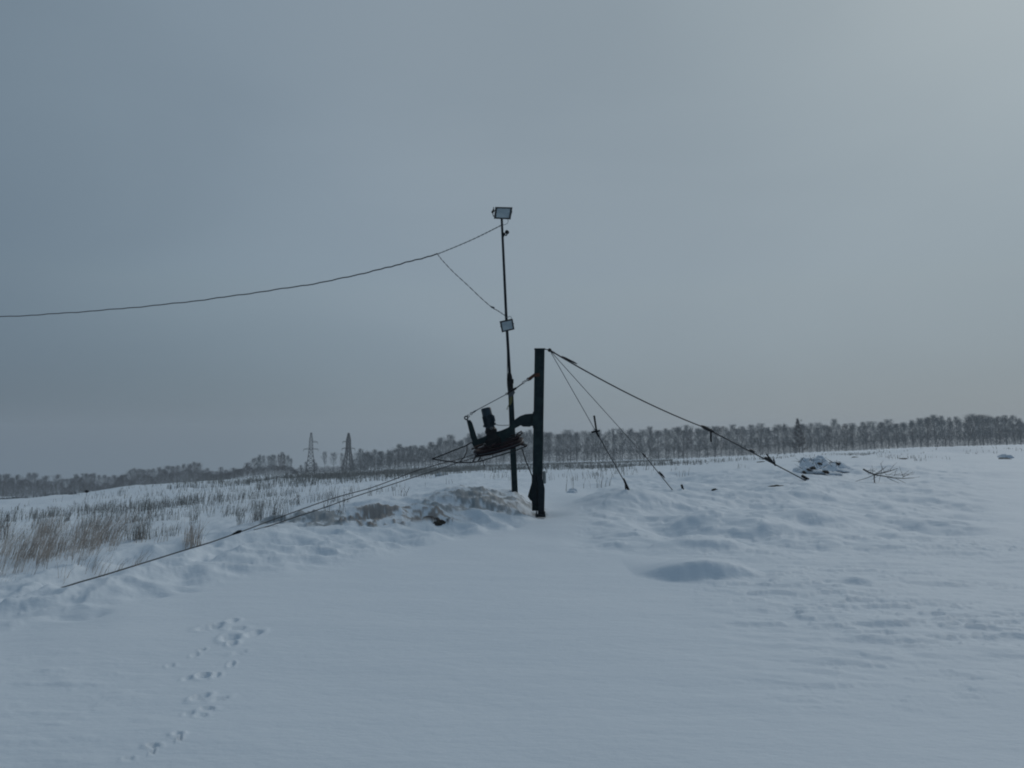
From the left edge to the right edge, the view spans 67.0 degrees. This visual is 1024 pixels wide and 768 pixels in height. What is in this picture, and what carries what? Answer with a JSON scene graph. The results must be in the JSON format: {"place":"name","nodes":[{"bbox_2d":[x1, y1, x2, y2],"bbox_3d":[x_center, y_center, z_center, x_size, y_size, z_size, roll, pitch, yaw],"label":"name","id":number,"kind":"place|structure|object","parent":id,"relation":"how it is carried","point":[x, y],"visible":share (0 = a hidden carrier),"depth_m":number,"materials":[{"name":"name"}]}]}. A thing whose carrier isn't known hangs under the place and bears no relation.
{"place":"outdoors","nodes":[
{"label":"outdoors","id":0,"kind":"place"},
{"bbox_2d":[0,502,172,583],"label":"dry grass","id":1,"kind":"structure","parent":0,"point":[49,547],"depth_m":12.88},
{"bbox_2d":[0,444,1023,767],"bbox_3d":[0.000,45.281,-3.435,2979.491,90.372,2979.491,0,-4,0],"label":"snow ground","id":2,"kind":"structure","parent":0,"point":[742,616],"depth_m":6.86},
{"bbox_2d":[0,474,10,496],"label":"bare tree","id":3,"kind":"object","parent":2,"relation":"on","point":[3,485],"visible":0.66,"depth_m":448.71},
{"bbox_2d":[0,512,16,539],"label":"dead stalk","id":4,"kind":"object","parent":2,"relation":"on","point":[7,527],"visible":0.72,"depth_m":16.16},
{"bbox_2d":[24,472,33,495],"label":"bare tree","id":5,"kind":"object","parent":2,"relation":"on","point":[29,474],"visible":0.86,"depth_m":413.26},
{"bbox_2d":[30,472,40,494],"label":"bare tree","id":6,"kind":"object","parent":2,"relation":"on","point":[33,481],"visible":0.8,"depth_m":428.75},
{"bbox_2d":[0,492,76,499],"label":"rough grass","id":7,"kind":"structure","parent":2,"relation":"on","point":[38,495],"depth_m":81.03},
{"bbox_2d":[40,475,49,494],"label":"bare tree","id":8,"kind":"object","parent":2,"relation":"on","point":[46,484],"visible":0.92,"depth_m":400.42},
{"bbox_2d":[80,473,90,492],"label":"bare tree","id":9,"kind":"object","parent":2,"relation":"on","point":[84,482],"visible":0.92,"depth_m":406.18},
{"bbox_2d":[119,518,154,541],"bbox_3d":[-7.016,2.740,14.455,0.588,0.432,0.555,0,-4,0],"label":"grass tuft","id":10,"kind":"object","parent":2,"relation":"on","point":[137,531],"visible":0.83,"depth_m":14.43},
{"bbox_2d":[0,464,297,496],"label":"tree line","id":11,"kind":"object","parent":2,"relation":"on","point":[102,486],"visible":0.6,"depth_m":410.82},
{"bbox_2d":[182,517,208,548],"bbox_3d":[-4.632,2.185,11.326,0.362,0.470,0.412,0,-4,0],"label":"grass tuft","id":12,"kind":"object","parent":2,"relation":"on","point":[191,539],"visible":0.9,"depth_m":11.30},
{"bbox_2d":[0,478,399,539],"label":"dry weeds","id":13,"kind":"object","parent":2,"relation":"on","point":[194,500],"visible":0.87,"depth_m":25.17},
{"bbox_2d":[248,492,264,519],"bbox_3d":[-5.251,2.542,16.089,0.355,0.652,0.560,3,-5,-34],"label":"tall weed","id":14,"kind":"object","parent":2,"relation":"on","point":[254,500],"visible":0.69,"depth_m":16.14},
{"bbox_2d":[236,495,294,524],"bbox_3d":[-4.505,2.313,14.074,1.142,0.687,0.536,0,-4,0],"label":"spreading weed","id":15,"kind":"object","parent":2,"relation":"on","point":[275,504],"visible":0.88,"depth_m":14.14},
{"bbox_2d":[303,433,317,473],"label":"pylon","id":16,"kind":"object","parent":2,"relation":"on","point":[312,460],"visible":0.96,"depth_m":427.12,"materials":[{"name":"metal"}]},
{"bbox_2d":[292,465,367,473],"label":"undergrowth","id":17,"kind":"object","parent":2,"relation":"on","point":[322,471],"visible":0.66,"depth_m":430.47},
{"bbox_2d":[342,433,354,471],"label":"pylon","id":18,"kind":"object","parent":2,"relation":"on","point":[347,451],"visible":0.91,"depth_m":427.76,"materials":[{"name":"metal"}]},
{"bbox_2d":[250,479,452,522],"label":"dry weeds","id":19,"kind":"object","parent":2,"relation":"on","point":[328,502],"visible":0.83,"depth_m":19.46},
{"bbox_2d":[78,460,662,495],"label":"dry weeds","id":20,"kind":"object","parent":2,"relation":"on","point":[326,476],"visible":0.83,"depth_m":57.14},
{"bbox_2d":[297,462,481,477],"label":"rough grass","id":21,"kind":"structure","parent":2,"relation":"on","point":[393,470],"depth_m":66.02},
{"bbox_2d":[394,443,403,468],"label":"birch tree","id":22,"kind":"object","parent":2,"relation":"on","point":[397,448],"visible":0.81,"depth_m":326.29,"materials":[{"name":"grey plant"}]},
{"bbox_2d":[400,446,412,467],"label":"birch tree","id":23,"kind":"object","parent":2,"relation":"on","point":[405,459],"visible":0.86,"depth_m":322.06,"materials":[{"name":"grey plant"}]},
{"bbox_2d":[408,445,420,467],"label":"birch tree","id":24,"kind":"object","parent":2,"relation":"on","point":[413,456],"visible":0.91,"depth_m":320.95,"materials":[{"name":"grey plant"}]},
{"bbox_2d":[423,442,436,465],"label":"birch tree","id":25,"kind":"object","parent":2,"relation":"on","point":[429,447],"visible":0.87,"depth_m":333.71,"materials":[{"name":"grey plant"}]},
{"bbox_2d":[434,437,447,465],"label":"birch tree","id":26,"kind":"object","parent":2,"relation":"on","point":[442,441],"visible":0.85,"depth_m":322.96,"materials":[{"name":"grey plant"}]},
{"bbox_2d":[443,435,455,464],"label":"birch tree","id":27,"kind":"object","parent":2,"relation":"on","point":[450,443],"visible":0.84,"depth_m":328.70,"materials":[{"name":"grey plant"}]},
{"bbox_2d":[454,440,463,465],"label":"birch tree","id":28,"kind":"object","parent":2,"relation":"on","point":[459,446],"visible":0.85,"depth_m":322.06,"materials":[{"name":"grey plant"}]},
{"bbox_2d":[464,433,474,456],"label":"birch tree","id":29,"kind":"object","parent":2,"relation":"on","point":[469,440],"visible":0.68,"depth_m":318.95,"materials":[{"name":"grey plant"}]},
{"bbox_2d":[432,348,553,516],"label":"rope tow drive","id":30,"kind":"structure","parent":2,"relation":"on","point":[493,441],"depth_m":16.04,"materials":[{"name":"green paint"}]},
{"bbox_2d":[62,444,523,587],"bbox_3d":[-2.989,1.813,12.912,1.230,1.723,9.349,-3,-5,36],"label":"tow rope","id":31,"kind":"object","parent":30,"relation":"attached to","point":[237,532],"visible":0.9,"depth_m":12.82,"materials":[{"name":"fabric"}]},
{"bbox_2d":[551,353,629,489],"bbox_3d":[1.708,0.860,16.783,1.990,3.121,0.106,2,-5,-23],"label":"guy rope","id":32,"kind":"object","parent":30,"relation":"attached to","point":[596,431],"visible":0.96,"depth_m":16.82,"materials":[{"name":"grey metal"}]},
{"bbox_2d":[551,352,672,489],"bbox_3d":[2.523,1.058,18.267,0.050,3.296,5.127,-4,-6,42],"label":"guy rope","id":33,"kind":"object","parent":30,"relation":"attached to","point":[661,474],"visible":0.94,"depth_m":18.46,"materials":[{"name":"grey metal"}]},
{"bbox_2d":[550,350,808,480],"bbox_3d":[5.057,1.155,20.262,11.539,3.207,0.275,4,-6,-43],"label":"guy rope","id":34,"kind":"object","parent":30,"relation":"attached to","point":[767,458],"visible":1,"depth_m":20.30,"materials":[{"name":"black metal"}]},
{"bbox_2d":[501,219,517,491],"bbox_3d":[-0.066,-0.666,18.082,0.418,6.667,0.180,0,-4,0],"label":"lamp pole","id":35,"kind":"object","parent":2,"relation":"on","point":[510,383],"visible":0.83,"depth_m":17.97,"materials":[{"name":"metal"}]},
{"bbox_2d":[0,225,500,316],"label":"overhead cable","id":36,"kind":"object","parent":35,"relation":"attached to","point":[260,291],"visible":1,"depth_m":22.92,"materials":[{"name":"grey metal"}]},
{"bbox_2d":[437,254,505,315],"bbox_3d":[-1.054,-2.442,18.808,2.202,1.814,0.157,-3,-5,38],"label":"branch cable","id":37,"kind":"object","parent":36,"relation":"hanging from","point":[471,288],"visible":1,"depth_m":18.80,"materials":[{"name":"grey metal"}]},
{"bbox_2d":[491,207,512,224],"bbox_3d":[-0.241,-3.974,18.291,0.508,0.412,0.195,0,-4,0],"label":"floodlight","id":38,"kind":"object","parent":35,"relation":"attached to","point":[503,213],"visible":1,"depth_m":18.25,"materials":[{"name":"white glass"}]},
{"bbox_2d":[500,316,513,331],"bbox_3d":[-0.116,-1.400,18.116,0.351,0.387,0.195,0,-4,0],"label":"floodlight","id":39,"kind":"object","parent":35,"relation":"attached to","point":[506,325],"visible":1,"depth_m":18.07,"materials":[{"name":"white glass"}]},
{"bbox_2d":[516,431,526,462],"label":"birch tree","id":40,"kind":"object","parent":2,"relation":"on","point":[522,435],"visible":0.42,"depth_m":330.63,"materials":[{"name":"grey plant"}]},
{"bbox_2d":[523,428,532,462],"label":"birch tree","id":41,"kind":"object","parent":2,"relation":"on","point":[529,441],"visible":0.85,"depth_m":328.35,"materials":[{"name":"grey plant"}]},
{"bbox_2d":[543,432,554,461],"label":"birch tree","id":42,"kind":"object","parent":2,"relation":"on","point":[547,435],"visible":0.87,"depth_m":332.48,"materials":[{"name":"grey plant"}]},
{"bbox_2d":[543,431,558,461],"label":"birch tree","id":43,"kind":"object","parent":2,"relation":"on","point":[549,442],"visible":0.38,"depth_m":358.51,"materials":[{"name":"grey plant"}]},
{"bbox_2d":[554,433,565,461],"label":"birch tree","id":44,"kind":"object","parent":2,"relation":"on","point":[558,446],"visible":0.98,"depth_m":319.02,"materials":[{"name":"grey plant"}]},
{"bbox_2d":[561,430,575,461],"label":"birch tree","id":45,"kind":"object","parent":2,"relation":"on","point":[567,438],"visible":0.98,"depth_m":318.49,"materials":[{"name":"grey plant"}]},
{"bbox_2d":[480,458,672,465],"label":"rough grass","id":46,"kind":"structure","parent":2,"relation":"on","point":[621,461],"depth_m":135.55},
{"bbox_2d":[571,431,582,455],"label":"birch tree","id":47,"kind":"object","parent":2,"relation":"on","point":[576,437],"visible":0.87,"depth_m":333.84,"materials":[{"name":"grey plant"}]},
{"bbox_2d":[579,430,590,461],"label":"birch tree","id":48,"kind":"object","parent":2,"relation":"on","point":[584,434],"visible":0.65,"depth_m":346.88,"materials":[{"name":"grey plant"}]},
{"bbox_2d":[587,429,603,460],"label":"birch tree","id":49,"kind":"object","parent":2,"relation":"on","point":[595,444],"visible":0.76,"depth_m":320.67,"materials":[{"name":"grey plant"}]},
{"bbox_2d":[606,428,617,454],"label":"birch tree","id":50,"kind":"object","parent":2,"relation":"on","point":[610,435],"visible":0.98,"depth_m":325.81,"materials":[{"name":"grey plant"}]},
{"bbox_2d":[613,428,627,455],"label":"birch tree","id":51,"kind":"object","parent":2,"relation":"on","point":[618,435],"visible":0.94,"depth_m":327.77,"materials":[{"name":"grey plant"}]},
{"bbox_2d":[625,428,635,457],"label":"birch tree","id":52,"kind":"object","parent":2,"relation":"on","point":[630,434],"visible":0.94,"depth_m":318.84,"materials":[{"name":"grey plant"}]},
{"bbox_2d":[634,432,643,459],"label":"birch tree","id":53,"kind":"object","parent":2,"relation":"on","point":[639,437],"visible":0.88,"depth_m":325.56,"materials":[{"name":"grey plant"}]},
{"bbox_2d":[638,429,651,459],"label":"birch tree","id":54,"kind":"object","parent":2,"relation":"on","point":[645,438],"visible":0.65,"depth_m":341.38,"materials":[{"name":"grey plant"}]},
{"bbox_2d":[646,425,654,459],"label":"birch tree","id":55,"kind":"object","parent":2,"relation":"on","point":[650,431],"visible":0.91,"depth_m":330.95,"materials":[{"name":"grey plant"}]},
{"bbox_2d":[652,429,663,456],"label":"birch tree","id":56,"kind":"object","parent":2,"relation":"on","point":[658,442],"visible":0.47,"depth_m":354.20,"materials":[{"name":"grey plant"}]},
{"bbox_2d":[654,431,663,454],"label":"birch tree","id":57,"kind":"object","parent":2,"relation":"on","point":[658,433],"visible":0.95,"depth_m":331.48,"materials":[{"name":"grey plant"}]},
{"bbox_2d":[664,430,673,458],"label":"birch tree","id":58,"kind":"object","parent":2,"relation":"on","point":[667,439],"visible":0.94,"depth_m":335.01,"materials":[{"name":"grey plant"}]},
{"bbox_2d":[666,427,679,458],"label":"birch tree","id":59,"kind":"object","parent":2,"relation":"on","point":[673,431],"visible":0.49,"depth_m":345.61,"materials":[{"name":"grey plant"}]},
{"bbox_2d":[672,426,686,458],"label":"birch tree","id":60,"kind":"object","parent":2,"relation":"on","point":[678,432],"visible":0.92,"depth_m":327.75,"materials":[{"name":"grey plant"}]},
{"bbox_2d":[676,429,694,458],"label":"birch tree","id":61,"kind":"object","parent":2,"relation":"on","point":[682,438],"visible":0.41,"depth_m":347.55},
{"bbox_2d":[678,425,693,458],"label":"birch tree","id":62,"kind":"object","parent":2,"relation":"on","point":[686,427],"visible":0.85,"depth_m":331.51,"materials":[{"name":"grey plant"}]},
{"bbox_2d":[350,425,1023,470],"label":"undergrowth","id":63,"kind":"object","parent":2,"relation":"on","point":[1016,441],"visible":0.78,"depth_m":327.62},
{"bbox_2d":[693,427,703,452],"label":"birch tree","id":64,"kind":"object","parent":2,"relation":"on","point":[697,432],"visible":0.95,"depth_m":320.52,"materials":[{"name":"grey plant"}]},
{"bbox_2d":[699,426,710,457],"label":"birch tree","id":65,"kind":"object","parent":2,"relation":"on","point":[705,435],"visible":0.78,"depth_m":322.68,"materials":[{"name":"grey plant"}]},
{"bbox_2d":[709,425,720,455],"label":"birch tree","id":66,"kind":"object","parent":2,"relation":"on","point":[715,436],"visible":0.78,"depth_m":329.00,"materials":[{"name":"grey plant"}]},
{"bbox_2d":[417,445,1021,480],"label":"dry weeds","id":67,"kind":"object","parent":2,"relation":"on","point":[627,465],"visible":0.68,"depth_m":62.48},
{"bbox_2d":[720,427,729,450],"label":"birch tree","id":68,"kind":"object","parent":2,"relation":"on","point":[724,432],"visible":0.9,"depth_m":319.58,"materials":[{"name":"grey plant"}]},
{"bbox_2d":[727,424,737,455],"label":"birch tree","id":69,"kind":"object","parent":2,"relation":"on","point":[732,434],"visible":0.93,"depth_m":319.67,"materials":[{"name":"grey plant"}]},
{"bbox_2d":[736,426,747,450],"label":"birch tree","id":70,"kind":"object","parent":2,"relation":"on","point":[742,437],"visible":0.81,"depth_m":326.59,"materials":[{"name":"grey plant"}]},
{"bbox_2d":[742,424,757,448],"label":"birch tree","id":71,"kind":"object","parent":2,"relation":"on","point":[753,430],"visible":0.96,"depth_m":318.06,"materials":[{"name":"grey plant"}]},
{"bbox_2d":[754,423,766,454],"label":"birch tree","id":72,"kind":"object","parent":2,"relation":"on","point":[761,432],"visible":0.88,"depth_m":327.84,"materials":[{"name":"grey plant"}]},
{"bbox_2d":[762,426,773,449],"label":"birch tree","id":73,"kind":"object","parent":2,"relation":"on","point":[768,431],"visible":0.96,"depth_m":325.62,"materials":[{"name":"grey plant"}]},
{"bbox_2d":[771,424,783,452],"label":"birch tree","id":74,"kind":"object","parent":2,"relation":"on","point":[777,429],"visible":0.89,"depth_m":333.25,"materials":[{"name":"grey plant"}]},
{"bbox_2d":[780,423,789,452],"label":"birch tree","id":75,"kind":"object","parent":2,"relation":"on","point":[784,430],"visible":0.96,"depth_m":329.10,"materials":[{"name":"grey plant"}]},
{"bbox_2d":[792,419,808,452],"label":"spire tree","id":76,"kind":"object","parent":2,"relation":"on","point":[798,435],"visible":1,"depth_m":311.26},
{"bbox_2d":[795,423,807,452],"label":"birch tree","id":77,"kind":"object","parent":2,"relation":"on","point":[803,428],"visible":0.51,"depth_m":334.00,"materials":[{"name":"grey plant"}]},
{"bbox_2d":[804,422,815,451],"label":"birch tree","id":78,"kind":"object","parent":2,"relation":"on","point":[809,431],"visible":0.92,"depth_m":324.82,"materials":[{"name":"grey plant"}]},
{"bbox_2d":[813,422,824,451],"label":"birch tree","id":79,"kind":"object","parent":2,"relation":"on","point":[818,431],"visible":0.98,"depth_m":317.35,"materials":[{"name":"grey plant"}]},
{"bbox_2d":[793,455,853,474],"bbox_3d":[11.107,2.798,27.217,2.186,0.665,5.124,-2,-5,23],"label":"brush pile","id":80,"kind":"object","parent":2,"relation":"on","point":[818,464],"visible":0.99,"depth_m":27.88,"materials":[{"name":"snow"}]},
{"bbox_2d":[822,424,830,449],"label":"birch tree","id":81,"kind":"object","parent":2,"relation":"on","point":[827,430],"visible":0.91,"depth_m":326.69,"materials":[{"name":"grey plant"}]},
{"bbox_2d":[830,418,838,444],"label":"birch tree","id":82,"kind":"object","parent":2,"relation":"on","point":[833,423],"visible":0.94,"depth_m":322.13,"materials":[{"name":"grey plant"}]},
{"bbox_2d":[845,423,860,450],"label":"birch tree","id":83,"kind":"object","parent":2,"relation":"on","point":[851,429],"visible":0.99,"depth_m":318.68,"materials":[{"name":"grey plant"}]},
{"bbox_2d":[857,422,867,449],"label":"birch tree","id":84,"kind":"object","parent":2,"relation":"on","point":[861,425],"visible":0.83,"depth_m":328.59,"materials":[{"name":"grey plant"}]},
{"bbox_2d":[862,421,880,449],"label":"birch tree","id":85,"kind":"object","parent":2,"relation":"on","point":[868,426],"visible":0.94,"depth_m":325.37,"materials":[{"name":"grey plant"}]},
{"bbox_2d":[876,422,887,448],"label":"birch tree","id":86,"kind":"object","parent":2,"relation":"on","point":[879,425],"visible":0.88,"depth_m":326.79,"materials":[{"name":"grey plant"}]},
{"bbox_2d":[855,463,916,482],"bbox_3d":[11.505,2.723,23.919,2.009,0.694,0.709,0,-4,0],"label":"fallen branch","id":87,"kind":"object","parent":2,"relation":"on","point":[873,474],"visible":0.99,"depth_m":23.85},
{"bbox_2d":[880,419,895,446],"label":"birch tree","id":88,"kind":"object","parent":2,"relation":"on","point":[888,429],"visible":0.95,"depth_m":322.62,"materials":[{"name":"grey plant"}]},
{"bbox_2d":[890,423,904,448],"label":"birch tree","id":89,"kind":"object","parent":2,"relation":"on","point":[894,433],"visible":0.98,"depth_m":323.35,"materials":[{"name":"grey plant"}]},
{"bbox_2d":[898,422,906,446],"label":"birch tree","id":90,"kind":"object","parent":2,"relation":"on","point":[902,425],"visible":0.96,"depth_m":320.78,"materials":[{"name":"grey plant"}]},
{"bbox_2d":[906,423,916,447],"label":"birch tree","id":91,"kind":"object","parent":2,"relation":"on","point":[911,426],"visible":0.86,"depth_m":326.01,"materials":[{"name":"grey plant"}]},
{"bbox_2d":[913,418,926,446],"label":"birch tree","id":92,"kind":"object","parent":2,"relation":"on","point":[919,425],"visible":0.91,"depth_m":323.27,"materials":[{"name":"grey plant"}]},
{"bbox_2d":[921,417,931,446],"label":"birch tree","id":93,"kind":"object","parent":2,"relation":"on","point":[926,418],"visible":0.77,"depth_m":332.47,"materials":[{"name":"grey plant"}]},
{"bbox_2d":[927,414,943,446],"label":"birch tree","id":94,"kind":"object","parent":2,"relation":"on","point":[934,420],"visible":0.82,"depth_m":329.31,"materials":[{"name":"grey plant"}]},
{"bbox_2d":[936,415,947,443],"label":"birch tree","id":95,"kind":"object","parent":2,"relation":"on","point":[941,420],"visible":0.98,"depth_m":318.31,"materials":[{"name":"grey plant"}]},
{"bbox_2d":[944,418,953,438],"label":"birch tree","id":96,"kind":"object","parent":2,"relation":"on","point":[948,426],"visible":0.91,"depth_m":327.26,"materials":[{"name":"grey plant"}]},
{"bbox_2d":[949,416,961,445],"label":"birch tree","id":97,"kind":"object","parent":2,"relation":"on","point":[956,422],"visible":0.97,"depth_m":324.10,"materials":[{"name":"grey plant"}]},
{"bbox_2d":[959,423,969,440],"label":"birch tree","id":98,"kind":"object","parent":2,"relation":"on","point":[964,427],"visible":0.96,"depth_m":322.05,"materials":[{"name":"grey plant"}]},
{"bbox_2d":[961,413,982,445],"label":"birch tree","id":99,"kind":"object","parent":2,"relation":"on","point":[968,424],"visible":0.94,"depth_m":321.42,"materials":[{"name":"grey plant"}]},
{"bbox_2d":[973,414,992,445],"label":"birch tree","id":100,"kind":"object","parent":2,"relation":"on","point":[981,424],"visible":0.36,"depth_m":358.22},
{"bbox_2d":[980,417,993,445],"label":"birch tree","id":101,"kind":"object","parent":2,"relation":"on","point":[986,425],"visible":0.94,"depth_m":319.87,"materials":[{"name":"grey plant"}]},
{"bbox_2d":[990,417,1003,444],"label":"birch tree","id":102,"kind":"object","parent":2,"relation":"on","point":[994,420],"visible":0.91,"depth_m":326.33,"materials":[{"name":"grey plant"}]},
{"bbox_2d":[997,454,1013,458],"bbox_3d":[27.171,4.002,42.627,0.826,0.287,3.740,-3,-5,34],"label":"snowy tussock","id":103,"kind":"object","parent":2,"relation":"on","point":[1003,456],"visible":0.88,"depth_m":43.70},
{"bbox_2d":[999,415,1012,443],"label":"birch tree","id":104,"kind":"object","parent":2,"relation":"on","point":[1004,427],"visible":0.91,"depth_m":327.80,"materials":[{"name":"grey plant"}]},
{"bbox_2d":[1006,415,1018,444],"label":"birch tree","id":105,"kind":"object","parent":2,"relation":"on","point":[1013,432],"visible":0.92,"depth_m":328.62,"materials":[{"name":"grey plant"}]},
{"bbox_2d":[1015,418,1023,444],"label":"birch tree","id":106,"kind":"object","parent":2,"relation":"on","point":[1020,420],"visible":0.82,"depth_m":329.50,"materials":[{"name":"grey plant"}]},
{"bbox_2d":[0,0,1023,496],"label":"sky","id":107,"kind":"structure","parent":0,"point":[741,213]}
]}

